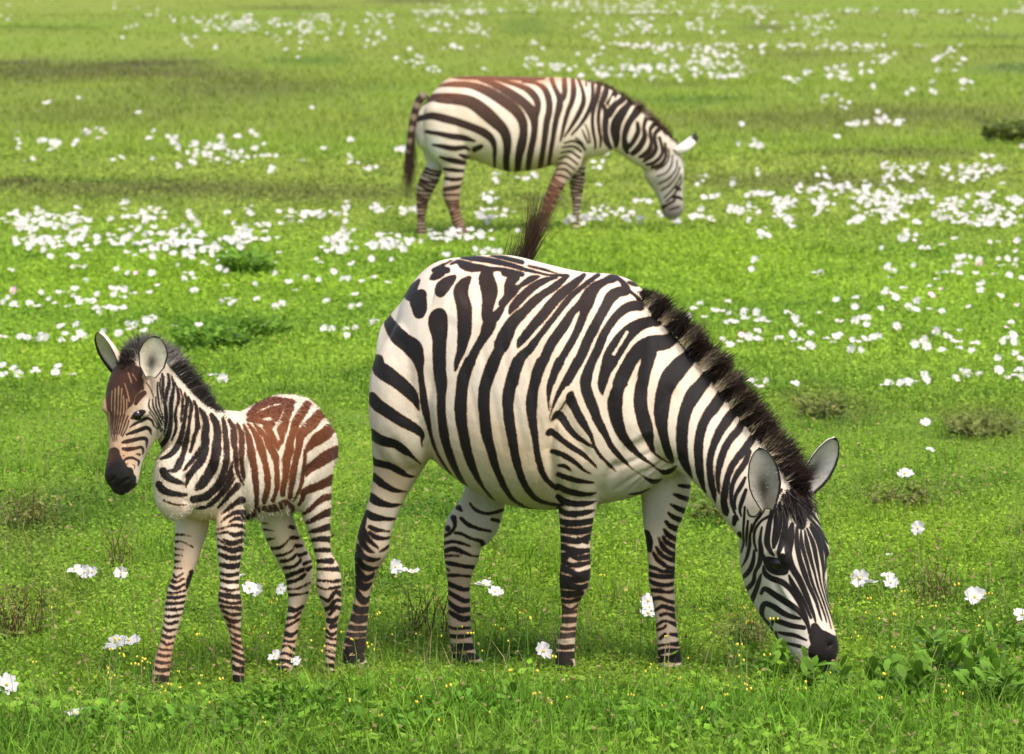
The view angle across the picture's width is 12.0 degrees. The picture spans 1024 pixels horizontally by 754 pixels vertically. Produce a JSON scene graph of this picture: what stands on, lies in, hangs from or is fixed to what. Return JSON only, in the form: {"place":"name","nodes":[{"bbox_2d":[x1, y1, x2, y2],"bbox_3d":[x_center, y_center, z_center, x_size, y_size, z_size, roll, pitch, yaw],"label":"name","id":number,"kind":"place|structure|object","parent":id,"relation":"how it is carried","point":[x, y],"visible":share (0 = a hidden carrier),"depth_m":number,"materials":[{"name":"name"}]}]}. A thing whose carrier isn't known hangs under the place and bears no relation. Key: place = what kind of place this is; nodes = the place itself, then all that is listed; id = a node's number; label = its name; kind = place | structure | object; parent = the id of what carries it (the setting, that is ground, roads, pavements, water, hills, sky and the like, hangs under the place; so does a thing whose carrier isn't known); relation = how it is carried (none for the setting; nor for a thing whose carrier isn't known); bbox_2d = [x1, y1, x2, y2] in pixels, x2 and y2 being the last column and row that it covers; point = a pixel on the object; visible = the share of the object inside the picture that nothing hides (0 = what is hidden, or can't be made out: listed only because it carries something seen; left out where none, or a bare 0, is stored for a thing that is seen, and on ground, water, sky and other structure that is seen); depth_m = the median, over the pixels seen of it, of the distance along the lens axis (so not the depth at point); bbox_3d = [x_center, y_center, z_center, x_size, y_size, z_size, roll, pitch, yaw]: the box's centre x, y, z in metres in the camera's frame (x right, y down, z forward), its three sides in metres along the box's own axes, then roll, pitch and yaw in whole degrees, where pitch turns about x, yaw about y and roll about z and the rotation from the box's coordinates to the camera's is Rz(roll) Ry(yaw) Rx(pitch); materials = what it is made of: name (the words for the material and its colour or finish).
{"place":"outdoors","nodes":[
{"label":"outdoors","id":0,"kind":"place"},
{"bbox_2d":[0,0,1023,753],"bbox_3d":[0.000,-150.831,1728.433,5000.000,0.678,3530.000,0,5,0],"label":"meadow ground","id":1,"kind":"structure","parent":0,"point":[106,8],"depth_m":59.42,"materials":[{"name":"green plant"}]},
{"bbox_2d":[0,672,18,695],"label":"white flower","id":2,"kind":"object","parent":1,"relation":"on","point":[5,679],"visible":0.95,"depth_m":15.32,"materials":[{"name":"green plant"}]},
{"bbox_2d":[0,582,50,639],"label":"dry weed","id":3,"kind":"object","parent":1,"relation":"on","point":[6,618],"visible":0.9,"depth_m":16.90,"materials":[{"name":"brown plant"}]},
{"bbox_2d":[30,658,36,707],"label":"yellow flower","id":4,"kind":"object","parent":1,"relation":"on","point":[34,662],"visible":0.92,"depth_m":15.14,"materials":[{"name":"green plant"}]},
{"bbox_2d":[0,485,67,528],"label":"dry weed","id":5,"kind":"object","parent":1,"relation":"on","point":[31,511],"visible":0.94,"depth_m":20.06,"materials":[{"name":"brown plant"}]},
{"bbox_2d":[30,366,40,379],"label":"white flower","id":6,"kind":"object","parent":1,"relation":"on","point":[35,369],"visible":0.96,"depth_m":26.85,"materials":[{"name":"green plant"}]},
{"bbox_2d":[51,367,59,377],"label":"white flower","id":7,"kind":"object","parent":1,"relation":"on","point":[55,371],"visible":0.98,"depth_m":26.80,"materials":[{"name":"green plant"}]},
{"bbox_2d":[67,564,81,579],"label":"white flower","id":8,"kind":"object","parent":1,"relation":"on","point":[75,568],"visible":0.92,"depth_m":18.35,"materials":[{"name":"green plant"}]},
{"bbox_2d":[65,707,83,722],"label":"white flower","id":9,"kind":"object","parent":1,"relation":"on","point":[74,711],"visible":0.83,"depth_m":14.76,"materials":[{"name":"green plant"}]},
{"bbox_2d":[77,565,89,584],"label":"white flower","id":10,"kind":"object","parent":1,"relation":"on","point":[83,571],"visible":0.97,"depth_m":18.15,"materials":[{"name":"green plant"}]},
{"bbox_2d":[87,566,96,582],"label":"white flower","id":11,"kind":"object","parent":1,"relation":"on","point":[92,572],"visible":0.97,"depth_m":18.30,"materials":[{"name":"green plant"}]},
{"bbox_2d":[104,635,125,655],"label":"white flower","id":12,"kind":"object","parent":1,"relation":"on","point":[117,641],"visible":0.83,"depth_m":16.40,"materials":[{"name":"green plant"}]},
{"bbox_2d":[113,637,120,695],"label":"yellow flower","id":13,"kind":"object","parent":1,"relation":"on","point":[119,638],"visible":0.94,"depth_m":15.54,"materials":[{"name":"green plant"}]},
{"bbox_2d":[110,651,124,703],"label":"yellow flower","id":14,"kind":"object","parent":1,"relation":"on","point":[123,654],"visible":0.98,"depth_m":15.16,"materials":[{"name":"green plant"}]},
{"bbox_2d":[113,566,127,579],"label":"white flower","id":15,"kind":"object","parent":1,"relation":"on","point":[117,572],"visible":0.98,"depth_m":18.27,"materials":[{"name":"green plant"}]},
{"bbox_2d":[97,517,150,566],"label":"dry weed","id":16,"kind":"object","parent":1,"relation":"on","point":[114,550],"visible":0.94,"depth_m":18.89,"materials":[{"name":"brown plant"}]},
{"bbox_2d":[120,634,139,653],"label":"white flower","id":17,"kind":"object","parent":1,"relation":"on","point":[132,639],"visible":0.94,"depth_m":16.50,"materials":[{"name":"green plant"}]},
{"bbox_2d":[74,697,195,742],"bbox_3d":[-1.153,1.050,14.692,0.344,0.139,0.317,2,5,22],"label":"leafy weed","id":18,"kind":"object","parent":1,"relation":"on","point":[156,717],"visible":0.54,"depth_m":14.70,"materials":[{"name":"green plant"}]},
{"bbox_2d":[130,662,139,716],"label":"yellow flower","id":19,"kind":"object","parent":1,"relation":"on","point":[138,664],"visible":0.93,"depth_m":14.92,"materials":[{"name":"green plant"}]},
{"bbox_2d":[137,657,150,707],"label":"yellow flower","id":20,"kind":"object","parent":1,"relation":"on","point":[141,661],"visible":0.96,"depth_m":15.03,"materials":[{"name":"green plant"}]},
{"bbox_2d":[141,316,150,324],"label":"white flower","id":21,"kind":"object","parent":1,"relation":"on","point":[146,319],"visible":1,"depth_m":30.24,"materials":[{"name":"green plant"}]},
{"bbox_2d":[193,631,200,690],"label":"yellow flower","id":22,"kind":"object","parent":1,"relation":"on","point":[198,660],"visible":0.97,"depth_m":15.60,"materials":[{"name":"green plant"}]},
{"bbox_2d":[170,325,260,348],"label":"dark bush","id":23,"kind":"object","parent":1,"relation":"on","point":[224,337],"visible":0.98,"depth_m":28.82,"materials":[{"name":"green plant"}]},
{"bbox_2d":[94,330,341,687],"bbox_3d":[-0.924,0.432,15.859,0.998,1.249,0.298,-5,7,-44],"label":"foal zebra","id":24,"kind":"object","parent":1,"relation":"on","point":[269,462],"visible":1,"depth_m":15.77},
{"bbox_2d":[217,373,228,382],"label":"white flower","id":25,"kind":"object","parent":1,"relation":"on","point":[223,376],"visible":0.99,"depth_m":26.46,"materials":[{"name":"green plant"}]},
{"bbox_2d":[218,675,231,732],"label":"yellow flower","id":26,"kind":"object","parent":1,"relation":"on","point":[219,678],"visible":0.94,"depth_m":14.66,"materials":[{"name":"green plant"}]},
{"bbox_2d":[210,246,279,273],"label":"dark bush","id":27,"kind":"object","parent":1,"relation":"on","point":[233,262],"visible":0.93,"depth_m":35.64,"materials":[{"name":"green plant"}]},
{"bbox_2d":[242,581,257,605],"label":"white flower","id":28,"kind":"object","parent":1,"relation":"on","point":[251,587],"visible":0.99,"depth_m":17.64,"materials":[{"name":"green plant"}]},
{"bbox_2d":[220,311,293,337],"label":"dark bush","id":29,"kind":"object","parent":1,"relation":"on","point":[257,325],"visible":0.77,"depth_m":29.66,"materials":[{"name":"green plant"}]},
{"bbox_2d":[252,583,262,604],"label":"white flower","id":30,"kind":"object","parent":1,"relation":"on","point":[259,587],"visible":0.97,"depth_m":17.73,"materials":[{"name":"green plant"}]},
{"bbox_2d":[267,649,280,672],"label":"white flower","id":31,"kind":"object","parent":1,"relation":"on","point":[275,655],"visible":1,"depth_m":16.05,"materials":[{"name":"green plant"}]},
{"bbox_2d":[276,583,286,601],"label":"white flower","id":32,"kind":"object","parent":1,"relation":"on","point":[280,589],"visible":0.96,"depth_m":17.71,"materials":[{"name":"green plant"}]},
{"bbox_2d":[291,656,300,678],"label":"white flower","id":33,"kind":"object","parent":1,"relation":"on","point":[296,660],"visible":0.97,"depth_m":15.83,"materials":[{"name":"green plant"}]},
{"bbox_2d":[307,611,321,669],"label":"yellow flower","id":34,"kind":"object","parent":1,"relation":"on","point":[317,613],"visible":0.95,"depth_m":16.19,"materials":[{"name":"green plant"}]},
{"bbox_2d":[252,672,376,721],"bbox_3d":[-0.611,1.005,15.070,0.386,0.156,0.334,0,5,0],"label":"leafy weed","id":35,"kind":"object","parent":1,"relation":"on","point":[320,693],"visible":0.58,"depth_m":15.04,"materials":[{"name":"green plant"}]},
{"bbox_2d":[366,609,380,667],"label":"yellow flower","id":36,"kind":"object","parent":1,"relation":"on","point":[379,612],"visible":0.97,"depth_m":16.26,"materials":[{"name":"green plant"}]},
{"bbox_2d":[342,699,447,746],"bbox_3d":[-0.338,1.050,14.604,0.268,0.156,0.317,5,7,44],"label":"leafy weed","id":37,"kind":"object","parent":1,"relation":"on","point":[395,711],"visible":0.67,"depth_m":14.56,"materials":[{"name":"green plant"}]},
{"bbox_2d":[390,559,402,579],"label":"white flower","id":38,"kind":"object","parent":1,"relation":"on","point":[395,563],"visible":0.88,"depth_m":18.45,"materials":[{"name":"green plant"}]},
{"bbox_2d":[394,567,407,587],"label":"white flower","id":39,"kind":"object","parent":1,"relation":"on","point":[401,569],"visible":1,"depth_m":18.21,"materials":[{"name":"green plant"}]},
{"bbox_2d":[405,567,419,592],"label":"white flower","id":40,"kind":"object","parent":1,"relation":"on","point":[414,570],"visible":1,"depth_m":18.09,"materials":[{"name":"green plant"}]},
{"bbox_2d":[401,583,477,642],"bbox_3d":[-0.270,0.819,16.893,0.266,0.212,0.242,2,5,17],"label":"dry weed","id":41,"kind":"object","parent":1,"relation":"on","point":[410,613],"visible":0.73,"depth_m":16.89,"materials":[{"name":"green plant"}]},
{"bbox_2d":[445,683,458,731],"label":"yellow flower","id":42,"kind":"object","parent":1,"relation":"on","point":[453,702],"visible":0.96,"depth_m":14.63,"materials":[{"name":"green plant"}]},
{"bbox_2d":[403,682,518,724],"bbox_3d":[-0.160,1.017,14.953,0.385,0.156,0.298,2,5,20],"label":"leafy weed","id":43,"kind":"object","parent":1,"relation":"on","point":[469,692],"visible":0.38,"depth_m":14.94,"materials":[{"name":"green plant"}]},
{"bbox_2d":[468,630,476,679],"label":"yellow flower","id":44,"kind":"object","parent":1,"relation":"on","point":[474,650],"visible":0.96,"depth_m":15.76,"materials":[{"name":"green plant"}]},
{"bbox_2d":[475,579,492,602],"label":"white flower","id":45,"kind":"object","parent":1,"relation":"on","point":[484,582],"visible":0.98,"depth_m":17.82,"materials":[{"name":"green plant"}]},
{"bbox_2d":[488,585,503,606],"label":"white flower","id":46,"kind":"object","parent":1,"relation":"on","point":[496,590],"visible":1,"depth_m":17.50,"materials":[{"name":"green plant"}]},
{"bbox_2d":[0,599,1023,753],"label":"long grass","id":47,"kind":"structure","parent":1,"relation":"on","point":[832,707],"depth_m":14.68,"materials":[{"name":"green plant"}]},
{"bbox_2d":[0,382,1023,753],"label":"short turf","id":48,"kind":"structure","parent":1,"relation":"on","point":[508,614],"depth_m":18.33,"materials":[{"name":"green plant"}]},
{"bbox_2d":[0,0,1023,316],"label":"flower drifts","id":49,"kind":"object","parent":1,"relation":"on","point":[20,222],"visible":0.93,"depth_m":43.97,"materials":[{"name":"white plant"}]},
{"bbox_2d":[520,609,528,662],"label":"yellow flower","id":50,"kind":"object","parent":1,"relation":"on","point":[525,610],"visible":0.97,"depth_m":16.34,"materials":[{"name":"green plant"}]},
{"bbox_2d":[536,641,551,666],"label":"white flower","id":51,"kind":"object","parent":1,"relation":"on","point":[544,647],"visible":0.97,"depth_m":16.15,"materials":[{"name":"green plant"}]},
{"bbox_2d":[400,76,697,237],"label":"grazing zebra","id":52,"kind":"object","parent":1,"relation":"on","point":[568,127],"visible":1,"depth_m":40.45},
{"bbox_2d":[343,180,839,673],"bbox_3d":[0.272,0.197,16.099,1.562,1.716,0.858,4,7,39],"label":"mare zebra","id":53,"kind":"object","parent":1,"relation":"on","point":[523,379],"visible":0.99,"depth_m":15.98},
{"bbox_2d":[599,574,611,626],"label":"yellow flower","id":54,"kind":"object","parent":1,"relation":"on","point":[603,576],"visible":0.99,"depth_m":17.09,"materials":[{"name":"green plant"}]},
{"bbox_2d":[637,590,645,656],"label":"yellow flower","id":55,"kind":"object","parent":1,"relation":"on","point":[641,619],"visible":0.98,"depth_m":16.45,"materials":[{"name":"green plant"}]},
{"bbox_2d":[640,592,652,605],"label":"white flower","id":56,"kind":"object","parent":1,"relation":"on","point":[646,597],"visible":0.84,"depth_m":17.43,"materials":[{"name":"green plant"}]},
{"bbox_2d":[639,608,654,635],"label":"white flower","id":57,"kind":"object","parent":1,"relation":"on","point":[648,611],"visible":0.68,"depth_m":16.93,"materials":[{"name":"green plant"}]},
{"bbox_2d":[642,602,653,621],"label":"white flower","id":58,"kind":"object","parent":1,"relation":"on","point":[649,605],"visible":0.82,"depth_m":17.26,"materials":[{"name":"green plant"}]},
{"bbox_2d":[615,696,723,746],"bbox_3d":[0.475,1.051,14.683,0.343,0.140,0.339,0,5,0],"label":"leafy weed","id":59,"kind":"object","parent":1,"relation":"on","point":[711,706],"visible":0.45,"depth_m":14.70,"materials":[{"name":"green plant"}]},
{"bbox_2d":[688,497,723,521],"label":"dry weed","id":60,"kind":"object","parent":1,"relation":"on","point":[699,509],"visible":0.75,"depth_m":20.24,"materials":[{"name":"green plant"}]},
{"bbox_2d":[730,614,740,667],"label":"yellow flower","id":61,"kind":"object","parent":1,"relation":"on","point":[731,615],"visible":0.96,"depth_m":16.23,"materials":[{"name":"green plant"}]},
{"bbox_2d":[732,602,746,653],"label":"yellow flower","id":62,"kind":"object","parent":1,"relation":"on","point":[738,627],"visible":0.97,"depth_m":16.40,"materials":[{"name":"green plant"}]},
{"bbox_2d":[744,332,752,340],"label":"white flower","id":63,"kind":"object","parent":1,"relation":"on","point":[748,336],"visible":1,"depth_m":28.95,"materials":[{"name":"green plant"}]},
{"bbox_2d":[728,618,769,649],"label":"dry weed","id":64,"kind":"object","parent":1,"relation":"on","point":[745,631],"visible":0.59,"depth_m":16.62,"materials":[{"name":"green plant"}]},
{"bbox_2d":[752,308,760,315],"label":"white flower","id":65,"kind":"object","parent":1,"relation":"on","point":[756,311],"visible":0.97,"depth_m":31.48,"materials":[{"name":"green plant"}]},
{"bbox_2d":[741,638,797,682],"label":"leafy weed","id":66,"kind":"object","parent":1,"relation":"on","point":[784,652],"visible":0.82,"depth_m":15.85,"materials":[{"name":"green plant"}]},
{"bbox_2d":[769,617,778,673],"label":"yellow flower","id":67,"kind":"object","parent":1,"relation":"on","point":[773,618],"visible":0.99,"depth_m":15.83,"materials":[{"name":"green plant"}]},
{"bbox_2d":[791,314,799,323],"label":"white flower","id":68,"kind":"object","parent":1,"relation":"on","point":[794,318],"visible":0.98,"depth_m":30.60,"materials":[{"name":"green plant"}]},
{"bbox_2d":[790,646,854,695],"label":"leafy weed","id":69,"kind":"object","parent":1,"relation":"on","point":[807,666],"visible":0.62,"depth_m":15.59,"materials":[{"name":"green plant"}]},
{"bbox_2d":[795,395,849,418],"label":"dry weed","id":70,"kind":"object","parent":1,"relation":"on","point":[823,407],"visible":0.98,"depth_m":24.78,"materials":[{"name":"green plant"}]},
{"bbox_2d":[847,344,855,352],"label":"white flower","id":71,"kind":"object","parent":1,"relation":"on","point":[851,348],"visible":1,"depth_m":28.25,"materials":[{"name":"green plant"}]},
{"bbox_2d":[850,569,868,593],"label":"white flower","id":72,"kind":"object","parent":1,"relation":"on","point":[862,574],"visible":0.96,"depth_m":18.00,"materials":[{"name":"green plant"}]},
{"bbox_2d":[860,579,878,596],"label":"white flower","id":73,"kind":"object","parent":1,"relation":"on","point":[867,581],"visible":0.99,"depth_m":17.83,"materials":[{"name":"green plant"}]},
{"bbox_2d":[866,597,880,646],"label":"yellow flower","id":74,"kind":"object","parent":1,"relation":"on","point":[867,598],"visible":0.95,"depth_m":16.66,"materials":[{"name":"green plant"}]},
{"bbox_2d":[867,670,885,730],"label":"yellow flower","id":75,"kind":"object","parent":1,"relation":"on","point":[883,674],"visible":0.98,"depth_m":14.73,"materials":[{"name":"green plant"}]},
{"bbox_2d":[881,572,894,587],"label":"white flower","id":76,"kind":"object","parent":1,"relation":"on","point":[890,574],"visible":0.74,"depth_m":18.09,"materials":[{"name":"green plant"}]},
{"bbox_2d":[883,577,898,590],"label":"white flower","id":77,"kind":"object","parent":1,"relation":"on","point":[888,582],"visible":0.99,"depth_m":17.98,"materials":[{"name":"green plant"}]},
{"bbox_2d":[861,483,935,506],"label":"dry weed","id":78,"kind":"object","parent":1,"relation":"on","point":[914,490],"visible":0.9,"depth_m":20.72,"materials":[{"name":"green plant"}]},
{"bbox_2d":[896,378,905,390],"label":"white flower","id":79,"kind":"object","parent":1,"relation":"on","point":[900,381],"visible":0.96,"depth_m":26.09,"materials":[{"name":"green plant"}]},
{"bbox_2d":[895,468,913,479],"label":"white flower","id":80,"kind":"object","parent":1,"relation":"on","point":[907,472],"visible":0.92,"depth_m":21.73,"materials":[{"name":"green plant"}]},
{"bbox_2d":[864,649,948,699],"bbox_3d":[1.231,0.961,15.462,0.250,0.187,0.281,3,6,33],"label":"leafy weed","id":81,"kind":"object","parent":1,"relation":"on","point":[922,660],"visible":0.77,"depth_m":15.42,"materials":[{"name":"green plant"}]},
{"bbox_2d":[904,377,913,385],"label":"white flower","id":82,"kind":"object","parent":1,"relation":"on","point":[909,381],"visible":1,"depth_m":26.28,"materials":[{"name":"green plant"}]},
{"bbox_2d":[900,587,918,651],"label":"yellow flower","id":83,"kind":"object","parent":1,"relation":"on","point":[901,591],"visible":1,"depth_m":16.60,"materials":[{"name":"green plant"}]},
{"bbox_2d":[909,339,918,348],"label":"white flower","id":84,"kind":"object","parent":1,"relation":"on","point":[914,344],"visible":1,"depth_m":28.57,"materials":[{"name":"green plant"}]},
{"bbox_2d":[911,520,924,545],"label":"white flower","id":85,"kind":"object","parent":1,"relation":"on","point":[917,526],"visible":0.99,"depth_m":19.40,"materials":[{"name":"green plant"}]},
{"bbox_2d":[920,418,930,435],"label":"white flower","id":86,"kind":"object","parent":1,"relation":"on","point":[926,421],"visible":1,"depth_m":23.96,"materials":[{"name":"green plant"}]},
{"bbox_2d":[921,375,930,384],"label":"white flower","id":87,"kind":"object","parent":1,"relation":"on","point":[926,379],"visible":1,"depth_m":26.24,"materials":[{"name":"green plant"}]},
{"bbox_2d":[922,342,931,351],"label":"white flower","id":88,"kind":"object","parent":1,"relation":"on","point":[927,346],"visible":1,"depth_m":28.32,"materials":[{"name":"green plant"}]},
{"bbox_2d":[899,556,972,608],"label":"dry weed","id":89,"kind":"object","parent":1,"relation":"on","point":[936,584],"visible":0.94,"depth_m":17.70,"materials":[{"name":"green plant"}]},
{"bbox_2d":[911,620,998,681],"bbox_3d":[1.439,0.913,15.835,0.300,0.216,0.315,0,5,0],"label":"leafy weed","id":90,"kind":"object","parent":1,"relation":"on","point":[955,654],"visible":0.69,"depth_m":15.81,"materials":[{"name":"green plant"}]},
{"bbox_2d":[964,586,984,608],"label":"white flower","id":91,"kind":"object","parent":1,"relation":"on","point":[977,592],"visible":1,"depth_m":17.57,"materials":[{"name":"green plant"}]},
{"bbox_2d":[943,413,1022,438],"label":"dry weed","id":92,"kind":"object","parent":1,"relation":"on","point":[969,427],"visible":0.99,"depth_m":23.77,"materials":[{"name":"green plant"}]},
{"bbox_2d":[981,592,992,649],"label":"yellow flower","id":93,"kind":"object","parent":1,"relation":"on","point":[986,610],"visible":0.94,"depth_m":16.63,"materials":[{"name":"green plant"}]},
{"bbox_2d":[953,648,1023,708],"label":"leafy weed","id":94,"kind":"object","parent":1,"relation":"on","point":[992,665],"visible":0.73,"depth_m":15.28,"materials":[{"name":"green plant"}]},
{"bbox_2d":[994,365,1003,375],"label":"white flower","id":95,"kind":"object","parent":1,"relation":"on","point":[999,369],"visible":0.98,"depth_m":27.05,"materials":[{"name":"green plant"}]},
{"bbox_2d":[978,116,1023,141],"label":"dark bush","id":96,"kind":"object","parent":1,"relation":"on","point":[1012,132],"visible":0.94,"depth_m":58.63,"materials":[{"name":"green plant"}]},
{"bbox_2d":[984,617,1023,653],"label":"leafy weed","id":97,"kind":"object","parent":1,"relation":"on","point":[1013,639],"visible":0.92,"depth_m":16.55,"materials":[{"name":"green plant"}]},
{"bbox_2d":[1009,330,1017,338],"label":"white flower","id":98,"kind":"object","parent":1,"relation":"on","point":[1013,334],"visible":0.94,"depth_m":29.29,"materials":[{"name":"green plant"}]},
{"bbox_2d":[1013,608,1023,621],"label":"white flower","id":99,"kind":"object","parent":1,"relation":"on","point":[1018,612],"visible":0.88,"depth_m":17.12,"materials":[{"name":"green plant"}]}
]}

